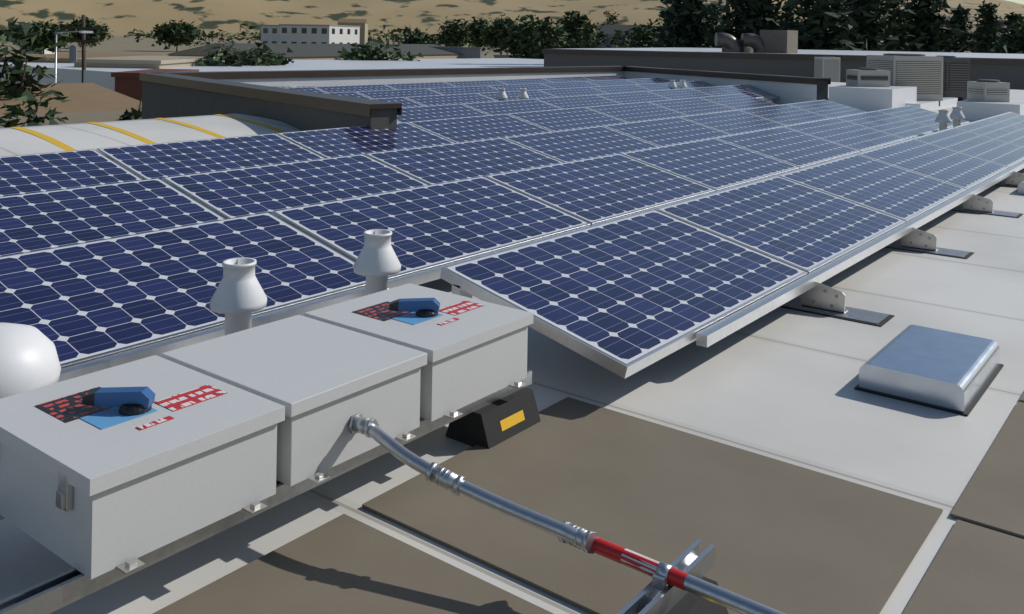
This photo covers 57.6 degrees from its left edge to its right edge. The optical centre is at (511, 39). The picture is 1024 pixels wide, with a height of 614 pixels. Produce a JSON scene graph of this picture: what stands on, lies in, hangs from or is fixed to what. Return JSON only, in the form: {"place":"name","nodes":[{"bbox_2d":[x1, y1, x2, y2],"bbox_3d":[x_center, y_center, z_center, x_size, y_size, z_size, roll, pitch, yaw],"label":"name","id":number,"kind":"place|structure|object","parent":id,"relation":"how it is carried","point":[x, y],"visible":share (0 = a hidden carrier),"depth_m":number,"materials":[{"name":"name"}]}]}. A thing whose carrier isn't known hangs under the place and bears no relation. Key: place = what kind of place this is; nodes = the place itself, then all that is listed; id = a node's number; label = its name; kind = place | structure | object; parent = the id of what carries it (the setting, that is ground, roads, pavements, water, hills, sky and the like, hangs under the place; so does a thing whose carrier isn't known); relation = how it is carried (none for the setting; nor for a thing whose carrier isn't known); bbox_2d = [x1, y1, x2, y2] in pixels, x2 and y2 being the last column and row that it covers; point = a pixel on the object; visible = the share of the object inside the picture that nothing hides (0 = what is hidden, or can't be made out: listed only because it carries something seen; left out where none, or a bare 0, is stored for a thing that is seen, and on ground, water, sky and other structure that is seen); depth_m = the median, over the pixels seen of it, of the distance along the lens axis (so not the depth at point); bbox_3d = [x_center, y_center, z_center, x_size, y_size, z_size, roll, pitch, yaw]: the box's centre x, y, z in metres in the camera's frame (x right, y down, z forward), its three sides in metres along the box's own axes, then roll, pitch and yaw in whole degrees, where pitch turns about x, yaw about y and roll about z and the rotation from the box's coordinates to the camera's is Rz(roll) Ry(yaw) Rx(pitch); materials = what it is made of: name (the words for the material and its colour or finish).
{"place":"outdoors","nodes":[
{"label":"outdoors","id":0,"kind":"place"},
{"bbox_2d":[168,43,460,59],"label":"warehouse building","id":1,"kind":"structure","parent":0,"point":[315,52],"depth_m":159.51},
{"bbox_2d":[429,46,481,58],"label":"building","id":2,"kind":"structure","parent":0,"point":[469,52],"depth_m":200.96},
{"bbox_2d":[0,36,971,57],"bbox_3d":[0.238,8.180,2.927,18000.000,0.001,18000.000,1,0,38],"label":"ground","id":3,"kind":"structure","parent":0,"point":[122,45],"depth_m":543.26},
{"bbox_2d":[0,83,141,127],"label":"dirt mound","id":4,"kind":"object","parent":3,"relation":"on","point":[91,102],"depth_m":37.54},
{"bbox_2d":[54,31,92,83],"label":"street light","id":5,"kind":"object","parent":3,"relation":"on","point":[55,76],"visible":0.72,"depth_m":49.96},
{"bbox_2d":[0,53,165,62],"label":"distant building","id":6,"kind":"structure","parent":3,"relation":"on","point":[62,58],"depth_m":76.01,"materials":[{"name":"brown"}]},
{"bbox_2d":[62,15,104,82],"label":"utility pole","id":7,"kind":"object","parent":3,"relation":"on","point":[72,52],"visible":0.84,"depth_m":57.74,"materials":[{"name":"brown wood"}]},
{"bbox_2d":[71,56,218,68],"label":"tan building","id":8,"kind":"structure","parent":3,"relation":"on","point":[154,62],"depth_m":62.00,"materials":[{"name":"grey"}]},
{"bbox_2d":[111,69,198,101],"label":"building","id":9,"kind":"structure","parent":3,"relation":"on","point":[128,83],"depth_m":50.00,"materials":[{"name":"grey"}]},
{"bbox_2d":[260,25,279,42],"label":"apartment building","id":10,"kind":"structure","parent":3,"relation":"on","point":[269,33],"depth_m":257.38,"materials":[{"name":"grey"}]},
{"bbox_2d":[0,58,543,90],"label":"roof","id":11,"kind":"structure","parent":3,"relation":"on","point":[71,73],"depth_m":70.52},
{"bbox_2d":[814,56,839,81],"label":"air conditioning unit","id":12,"kind":"object","parent":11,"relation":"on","point":[826,66],"visible":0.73,"depth_m":40.01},
{"bbox_2d":[279,24,360,43],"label":"apartment building","id":13,"kind":"structure","parent":3,"relation":"on","point":[314,34],"depth_m":243.26,"materials":[{"name":"grey"}]},
{"bbox_2d":[338,19,367,43],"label":"building","id":14,"kind":"structure","parent":3,"relation":"on","point":[363,23],"depth_m":480.02,"materials":[{"name":"brown"}]},
{"bbox_2d":[139,66,830,130],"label":"parapet wall","id":15,"kind":"structure","parent":3,"relation":"on","point":[185,94],"depth_m":14.50,"materials":[{"name":"paint"}]},
{"bbox_2d":[1,20,970,52],"bbox_3d":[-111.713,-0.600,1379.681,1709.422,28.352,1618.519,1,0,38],"label":"treeline","id":16,"kind":"object","parent":3,"relation":"on","point":[392,36],"visible":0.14,"depth_m":687.79,"materials":[{"name":"green plant"}]},
{"bbox_2d":[0,9,1023,127],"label":"broadleaf trees","id":17,"kind":"object","parent":3,"relation":"on","point":[509,34],"visible":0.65,"depth_m":147.15,"materials":[{"name":"green plant"}]},
{"bbox_2d":[595,25,657,47],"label":"blue house","id":18,"kind":"structure","parent":3,"relation":"on","point":[608,29],"depth_m":189.81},
{"bbox_2d":[542,49,1023,89],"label":"parapet wall","id":19,"kind":"structure","parent":3,"relation":"on","point":[1011,71],"depth_m":44.35,"materials":[{"name":"paint"}]},
{"bbox_2d":[715,30,797,52],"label":"roof ducts","id":20,"kind":"object","parent":19,"relation":"on","point":[775,41],"visible":0.84,"depth_m":45.68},
{"bbox_2d":[569,47,1023,58],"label":"roof top","id":21,"kind":"structure","parent":19,"relation":"on","point":[866,53],"depth_m":53.70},
{"bbox_2d":[774,82,845,104],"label":"roof slab","id":22,"kind":"structure","parent":3,"relation":"on","point":[836,83],"depth_m":27.69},
{"bbox_2d":[650,0,1023,53],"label":"conifer trees","id":23,"kind":"object","parent":3,"relation":"on","point":[684,24],"visible":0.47,"depth_m":97.40,"materials":[{"name":"green plant"}]},
{"bbox_2d":[0,89,1023,613],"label":"roof slab","id":24,"kind":"structure","parent":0,"point":[778,383],"depth_m":3.00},
{"bbox_2d":[0,323,60,398],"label":"dome vent","id":25,"kind":"object","parent":24,"relation":"on","point":[29,359],"visible":0.77,"depth_m":2.33,"materials":[{"name":"white plastic"}]},
{"bbox_2d":[0,114,300,156],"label":"roof vault","id":26,"kind":"object","parent":24,"relation":"on","point":[76,136],"visible":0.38,"depth_m":8.97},
{"bbox_2d":[11,114,285,150],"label":"yellow stripes","id":27,"kind":"object","parent":26,"relation":"on","point":[67,147],"visible":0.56,"depth_m":9.03,"materials":[{"name":"yellow paint"}]},
{"bbox_2d":[210,257,266,334],"bbox_3d":[-0.889,0.940,3.021,0.240,0.438,0.240,1,0,38],"label":"roof vent","id":28,"kind":"object","parent":24,"relation":"on","point":[239,297],"visible":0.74,"depth_m":2.98,"materials":[{"name":"white plastic"}]},
{"bbox_2d":[353,229,400,295],"bbox_3d":[-0.510,0.947,3.512,0.240,0.438,0.240,1,0,38],"label":"roof vent","id":29,"kind":"object","parent":24,"relation":"on","point":[377,263],"visible":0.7,"depth_m":3.47,"materials":[{"name":"white plastic"}]},
{"bbox_2d":[445,387,539,448],"bbox_3d":[-0.053,1.124,2.791,0.170,0.100,0.250,1,0,38],"label":"rubber block","id":30,"kind":"object","parent":24,"relation":"on","point":[493,424],"depth_m":2.72,"materials":[{"name":"black"}]},
{"bbox_2d":[58,96,1023,381],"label":"pv rails","id":31,"kind":"object","parent":24,"relation":"on","point":[738,320],"visible":0.05,"depth_m":3.76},
{"bbox_2d":[0,149,142,196],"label":"solar panel","id":32,"kind":"object","parent":31,"relation":"on","point":[32,173],"visible":0.64,"depth_m":6.14,"materials":[{"name":"glass"}]},
{"bbox_2d":[0,178,224,256],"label":"solar panel","id":33,"kind":"object","parent":31,"relation":"on","point":[30,222],"visible":0.67,"depth_m":4.73,"materials":[{"name":"glass"}]},
{"bbox_2d":[0,212,365,368],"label":"solar panel","id":34,"kind":"object","parent":31,"relation":"on","point":[79,303],"visible":0.67,"depth_m":3.50,"materials":[{"name":"glass"}]},
{"bbox_2d":[96,133,323,179],"bbox_3d":[-2.206,0.912,7.091,0.808,0.042,1.580,17,10,36],"label":"solar panel","id":35,"kind":"object","parent":31,"relation":"on","point":[156,160],"visible":0.58,"depth_m":7.03,"materials":[{"name":"glass"}]},
{"bbox_2d":[162,154,426,218],"bbox_3d":[-1.247,0.929,5.796,0.808,0.042,1.580,17,10,36],"label":"solar panel","id":36,"kind":"object","parent":31,"relation":"on","point":[231,193],"visible":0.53,"depth_m":5.72,"materials":[{"name":"glass"}]},
{"bbox_2d":[286,87,325,92],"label":"solar panel","id":37,"kind":"object","parent":31,"relation":"on","point":[311,89],"visible":0.16,"depth_m":15.05,"materials":[{"name":"glass"}]},
{"bbox_2d":[326,92,370,98],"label":"solar panel","id":38,"kind":"object","parent":31,"relation":"on","point":[353,94],"visible":0.16,"depth_m":13.93,"materials":[{"name":"glass"}]},
{"bbox_2d":[314,84,395,92],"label":"solar panel","id":39,"kind":"object","parent":31,"relation":"on","point":[348,88],"visible":0.32,"depth_m":15.79,"materials":[{"name":"glass"}]},
{"bbox_2d":[276,122,453,157],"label":"solar panel","id":40,"kind":"object","parent":31,"relation":"on","point":[339,142],"visible":0.53,"depth_m":8.28,"materials":[{"name":"glass"}]},
{"bbox_2d":[373,97,422,107],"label":"solar panel","id":41,"kind":"object","parent":31,"relation":"on","point":[405,102],"visible":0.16,"depth_m":12.77,"materials":[{"name":"glass"}]},
{"bbox_2d":[355,88,441,98],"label":"solar panel","id":42,"kind":"object","parent":31,"relation":"on","point":[397,93],"visible":0.42,"depth_m":14.65,"materials":[{"name":"glass"}]},
{"bbox_2d":[383,82,454,89],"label":"solar panel","id":43,"kind":"object","parent":31,"relation":"on","point":[419,85],"visible":0.32,"depth_m":17.06,"materials":[{"name":"glass"}]},
{"bbox_2d":[271,176,589,279],"bbox_3d":[-0.357,0.945,4.821,0.808,0.042,1.580,17,10,36],"label":"solar panel","id":44,"kind":"object","parent":31,"relation":"on","point":[434,225],"visible":0.74,"depth_m":4.72,"materials":[{"name":"glass"}]},
{"bbox_2d":[397,104,487,122],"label":"solar panel","id":45,"kind":"object","parent":31,"relation":"on","point":[422,113],"visible":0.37,"depth_m":11.23,"materials":[{"name":"glass"}]},
{"bbox_2d":[403,93,494,105],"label":"solar panel","id":46,"kind":"object","parent":31,"relation":"on","point":[431,100],"visible":0.42,"depth_m":13.53,"materials":[{"name":"glass"}]},
{"bbox_2d":[426,86,497,94],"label":"solar panel","id":47,"kind":"object","parent":31,"relation":"on","point":[461,90],"visible":0.32,"depth_m":15.92,"materials":[{"name":"glass"}]},
{"bbox_2d":[364,138,562,184],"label":"solar panel","id":48,"kind":"object","parent":31,"relation":"on","point":[435,164],"visible":0.58,"depth_m":7.00,"materials":[{"name":"glass"}]},
{"bbox_2d":[444,80,507,86],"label":"solar panel","id":49,"kind":"object","parent":31,"relation":"on","point":[473,83],"visible":0.32,"depth_m":18.32,"materials":[{"name":"glass"}]},
{"bbox_2d":[407,114,551,142],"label":"solar panel","id":50,"kind":"object","parent":31,"relation":"on","point":[465,129],"visible":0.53,"depth_m":9.59,"materials":[{"name":"glass"}]},
{"bbox_2d":[462,99,560,114],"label":"solar panel","id":51,"kind":"object","parent":31,"relation":"on","point":[507,106],"visible":0.53,"depth_m":12.39,"materials":[{"name":"glass"}]},
{"bbox_2d":[477,90,555,100],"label":"solar panel","id":52,"kind":"object","parent":31,"relation":"on","point":[531,94],"visible":0.32,"depth_m":14.90,"materials":[{"name":"glass"}]},
{"bbox_2d":[487,83,553,90],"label":"solar panel","id":53,"kind":"object","parent":31,"relation":"on","point":[518,87],"visible":0.32,"depth_m":17.26,"materials":[{"name":"glass"}]},
{"bbox_2d":[497,78,552,84],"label":"solar panel","id":54,"kind":"object","parent":31,"relation":"on","point":[523,81],"visible":0.37,"depth_m":19.61,"materials":[{"name":"glass"}]},
{"bbox_2d":[507,107,626,131],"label":"solar panel","id":55,"kind":"object","parent":31,"relation":"on","point":[566,119],"visible":0.58,"depth_m":10.86,"materials":[{"name":"glass"}]},
{"bbox_2d":[542,77,592,81],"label":"solar panel","id":56,"kind":"object","parent":31,"relation":"on","point":[565,79],"visible":0.37,"depth_m":20.89,"materials":[{"name":"glass"}]},
{"bbox_2d":[540,81,597,88],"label":"solar panel","id":57,"kind":"object","parent":31,"relation":"on","point":[558,85],"visible":0.32,"depth_m":18.48,"materials":[{"name":"glass"}]},
{"bbox_2d":[539,87,607,96],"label":"solar panel","id":58,"kind":"object","parent":31,"relation":"on","point":[565,92],"visible":0.42,"depth_m":16.07,"materials":[{"name":"glass"}]},
{"bbox_2d":[536,95,620,108],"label":"solar panel","id":59,"kind":"object","parent":31,"relation":"on","point":[576,101],"visible":0.53,"depth_m":13.67,"materials":[{"name":"glass"}]},
{"bbox_2d":[502,126,658,162],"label":"solar panel","id":60,"kind":"object","parent":31,"relation":"on","point":[564,146],"visible":0.58,"depth_m":8.28,"materials":[{"name":"glass"}]},
{"bbox_2d":[484,154,714,224],"bbox_3d":[0.619,0.962,6.088,0.808,0.042,1.580,17,10,36],"label":"solar panel","id":61,"kind":"object","parent":31,"relation":"on","point":[595,190],"visible":0.74,"depth_m":5.96,"materials":[{"name":"glass"}]},
{"bbox_2d":[582,75,626,80],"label":"solar panel","id":62,"kind":"object","parent":31,"relation":"on","point":[609,77],"visible":0.32,"depth_m":22.13,"materials":[{"name":"glass"}]},
{"bbox_2d":[585,79,636,85],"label":"solar panel","id":63,"kind":"object","parent":31,"relation":"on","point":[611,82],"visible":0.37,"depth_m":19.75,"materials":[{"name":"glass"}]},
{"bbox_2d":[590,84,651,93],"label":"solar panel","id":64,"kind":"object","parent":31,"relation":"on","point":[620,88],"visible":0.42,"depth_m":17.34,"materials":[{"name":"glass"}]},
{"bbox_2d":[440,210,806,378],"bbox_3d":[0.531,0.960,3.795,0.808,0.042,1.580,17,10,36],"label":"solar panel","id":65,"kind":"object","parent":31,"relation":"on","point":[625,297],"visible":0.84,"depth_m":3.58,"materials":[{"name":"glass"}]},
{"bbox_2d":[596,91,670,103],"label":"solar panel","id":66,"kind":"object","parent":31,"relation":"on","point":[633,97],"visible":0.47,"depth_m":14.94,"materials":[{"name":"glass"}]},
{"bbox_2d":[585,102,687,122],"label":"solar panel","id":67,"kind":"object","parent":31,"relation":"on","point":[635,112],"visible":0.58,"depth_m":12.13,"materials":[{"name":"glass"}]},
{"bbox_2d":[625,78,669,83],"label":"solar panel","id":68,"kind":"object","parent":31,"relation":"on","point":[648,80],"visible":0.32,"depth_m":21.02,"materials":[{"name":"glass"}]},
{"bbox_2d":[634,82,688,90],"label":"solar panel","id":69,"kind":"object","parent":31,"relation":"on","point":[656,86],"visible":0.16,"depth_m":18.44,"materials":[{"name":"glass"}]},
{"bbox_2d":[647,88,711,98],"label":"solar panel","id":70,"kind":"object","parent":31,"relation":"on","point":[680,93],"visible":0.53,"depth_m":16.21,"materials":[{"name":"glass"}]},
{"bbox_2d":[647,97,736,115],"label":"solar panel","id":71,"kind":"object","parent":31,"relation":"on","point":[692,106],"visible":0.53,"depth_m":13.40,"materials":[{"name":"glass"}]},
{"bbox_2d":[675,81,713,87],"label":"solar panel","id":72,"kind":"object","parent":31,"relation":"on","point":[694,84],"visible":0.21,"depth_m":19.84,"materials":[{"name":"glass"}]},
{"bbox_2d":[620,138,799,190],"bbox_3d":[1.595,0.979,7.356,0.808,0.042,1.580,17,10,36],"label":"solar panel","id":73,"kind":"object","parent":31,"relation":"on","point":[714,164],"visible":0.74,"depth_m":7.25,"materials":[{"name":"glass"}]},
{"bbox_2d":[690,86,763,97],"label":"solar panel","id":74,"kind":"object","parent":31,"relation":"on","point":[719,90],"visible":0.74,"depth_m":17.57,"materials":[{"name":"glass"}]},
{"bbox_2d":[679,110,786,134],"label":"solar panel","id":75,"kind":"object","parent":31,"relation":"on","point":[731,122],"visible":0.53,"depth_m":10.83,"materials":[{"name":"glass"}]},
{"bbox_2d":[699,94,776,109],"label":"solar panel","id":76,"kind":"object","parent":31,"relation":"on","point":[738,101],"visible":0.58,"depth_m":14.67,"materials":[{"name":"glass"}]},
{"bbox_2d":[729,84,775,96],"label":"solar panel","id":77,"kind":"object","parent":31,"relation":"on","point":[752,89],"visible":0.53,"depth_m":18.38,"materials":[{"name":"glass"}]},
{"bbox_2d":[655,176,905,274],"bbox_3d":[1.508,0.977,5.063,0.808,0.042,1.580,17,10,36],"label":"solar panel","id":78,"kind":"object","parent":31,"relation":"on","point":[808,230],"visible":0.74,"depth_m":4.92,"materials":[{"name":"glass"}]},
{"bbox_2d":[739,104,828,124],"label":"solar panel","id":79,"kind":"object","parent":31,"relation":"on","point":[784,114],"visible":0.53,"depth_m":12.10,"materials":[{"name":"glass"}]},
{"bbox_2d":[714,126,859,167],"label":"solar panel","id":80,"kind":"object","parent":31,"relation":"on","point":[792,147],"visible":0.74,"depth_m":8.53,"materials":[{"name":"glass"}]},
{"bbox_2d":[786,100,865,117],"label":"solar panel","id":81,"kind":"object","parent":31,"relation":"on","point":[827,108],"visible":0.58,"depth_m":13.38,"materials":[{"name":"glass"}]},
{"bbox_2d":[782,118,904,151],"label":"solar panel","id":82,"kind":"object","parent":31,"relation":"on","point":[860,138],"visible":0.74,"depth_m":9.80,"materials":[{"name":"glass"}]},
{"bbox_2d":[778,154,966,222],"bbox_3d":[2.484,0.995,6.330,0.808,0.042,1.580,17,10,36],"label":"solar panel","id":83,"kind":"object","parent":31,"relation":"on","point":[892,191],"visible":0.74,"depth_m":6.21,"materials":[{"name":"glass"}]},
{"bbox_2d":[835,111,938,139],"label":"solar panel","id":84,"kind":"object","parent":31,"relation":"on","point":[905,129],"visible":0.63,"depth_m":11.08,"materials":[{"name":"glass"}]},
{"bbox_2d":[877,105,968,128],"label":"solar panel","id":85,"kind":"object","parent":31,"relation":"on","point":[918,115],"visible":0.58,"depth_m":12.31,"materials":[{"name":"glass"}]},
{"bbox_2d":[858,139,1007,190],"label":"solar panel","id":86,"kind":"object","parent":31,"relation":"on","point":[964,171],"visible":0.74,"depth_m":7.49,"materials":[{"name":"glass"}]},
{"bbox_2d":[913,127,1023,167],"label":"solar panel","id":87,"kind":"object","parent":31,"relation":"on","point":[999,152],"visible":0.8,"depth_m":8.75,"materials":[{"name":"glass"}]},
{"bbox_2d":[954,119,1023,146],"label":"solar panel","id":88,"kind":"object","parent":31,"relation":"on","point":[1000,131],"visible":0.83,"depth_m":10.05,"materials":[{"name":"glass"}]},
{"bbox_2d":[985,112,1023,128],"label":"solar panel","id":89,"kind":"object","parent":31,"relation":"on","point":[1012,119],"visible":0.75,"depth_m":11.35,"materials":[{"name":"glass"}]},
{"bbox_2d":[153,392,1023,613],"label":"roof walkway pads","id":90,"kind":"object","parent":24,"relation":"on","point":[785,537],"visible":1,"depth_m":2.20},
{"bbox_2d":[667,577,728,613],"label":"rubber block","id":91,"kind":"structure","parent":90,"relation":"on","point":[689,603],"depth_m":1.84,"materials":[{"name":"black"}]},
{"bbox_2d":[0,370,715,613],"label":"strut rails","id":92,"kind":"object","parent":91,"relation":"on","point":[57,592],"visible":0.47,"depth_m":1.89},
{"bbox_2d":[0,355,284,578],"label":"combiner box","id":93,"kind":"object","parent":92,"relation":"on","point":[123,467],"visible":1,"depth_m":1.94,"materials":[{"name":"silver metal"}]},
{"bbox_2d":[161,315,426,486],"bbox_3d":[-0.572,0.924,2.449,0.570,0.197,0.470,1,0,38],"label":"combiner box","id":94,"kind":"object","parent":92,"relation":"on","point":[322,382],"visible":0.61,"depth_m":2.34,"materials":[{"name":"silver metal"}]},
{"bbox_2d":[304,283,532,421],"bbox_3d":[-0.281,0.905,2.825,0.570,0.245,0.470,1,0,38],"label":"combiner box","id":95,"kind":"object","parent":92,"relation":"on","point":[474,349],"visible":0.77,"depth_m":2.72,"materials":[{"name":"silver metal"}]},
{"bbox_2d":[347,413,784,613],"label":"conduit","id":96,"kind":"object","parent":92,"relation":"attached to","point":[662,574],"visible":1,"depth_m":1.94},
{"bbox_2d":[603,117,729,146],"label":"solar panel","id":97,"kind":"object","parent":24,"relation":"on","point":[666,131],"visible":0.53,"depth_m":9.56,"materials":[{"name":"glass"}]},
{"bbox_2d":[764,99,1023,326],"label":"pv brackets","id":98,"kind":"object","parent":24,"relation":"on","point":[822,299],"visible":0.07,"depth_m":4.30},
{"bbox_2d":[828,85,1023,120],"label":"hvac curbs","id":99,"kind":"object","parent":24,"relation":"on","point":[868,99],"visible":0.72,"depth_m":16.39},
{"bbox_2d":[846,68,889,86],"bbox_3d":[6.588,0.749,17.217,0.648,0.441,0.462,1,0,-8],"label":"air conditioning unit","id":100,"kind":"object","parent":99,"relation":"on","point":[867,77],"visible":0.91,"depth_m":17.01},
{"bbox_2d":[867,53,942,105],"bbox_3d":[7.661,0.775,18.189,1.037,0.986,1.012,1,0,-8],"label":"air conditioning unit","id":101,"kind":"object","parent":99,"relation":"on","point":[923,73],"visible":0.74,"depth_m":17.71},
{"bbox_2d":[967,79,1009,101],"bbox_3d":[7.789,0.885,15.217,0.464,0.452,0.462,1,0,-8],"label":"air conditioning unit","id":102,"kind":"object","parent":99,"relation":"on","point":[987,90],"visible":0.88,"depth_m":15.02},
{"bbox_2d":[854,325,1003,415],"bbox_3d":[1.492,1.155,3.305,0.354,0.092,0.600,1,0,38],"label":"skylight","id":103,"kind":"object","parent":24,"relation":"on","point":[950,372],"visible":1,"depth_m":3.16,"materials":[{"name":"silver"}]},
{"bbox_2d":[935,109,951,130],"bbox_3d":[5.047,1.044,10.894,0.240,0.438,0.240,1,0,38],"label":"roof vent","id":104,"kind":"object","parent":24,"relation":"on","point":[943,119],"visible":0.71,"depth_m":10.85,"materials":[{"name":"white plastic"}]},
{"bbox_2d":[938,55,969,100],"bbox_3d":[9.148,0.821,19.640,0.545,0.948,0.912,1,0,-8],"label":"air conditioning unit","id":105,"kind":"object","parent":24,"relation":"on","point":[956,74],"visible":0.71,"depth_m":19.20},
{"bbox_2d":[949,107,964,126],"bbox_3d":[5.462,1.051,11.428,0.240,0.438,0.240,1,0,38],"label":"roof vent","id":106,"kind":"object","parent":24,"relation":"on","point":[956,115],"visible":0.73,"depth_m":11.39,"materials":[{"name":"white plastic"}]},
{"bbox_2d":[0,0,1023,44],"bbox_3d":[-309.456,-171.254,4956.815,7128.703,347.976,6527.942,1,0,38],"label":"hills","id":107,"kind":"structure","parent":0,"point":[121,17],"depth_m":2348.61,"materials":[{"name":"beige soil"}]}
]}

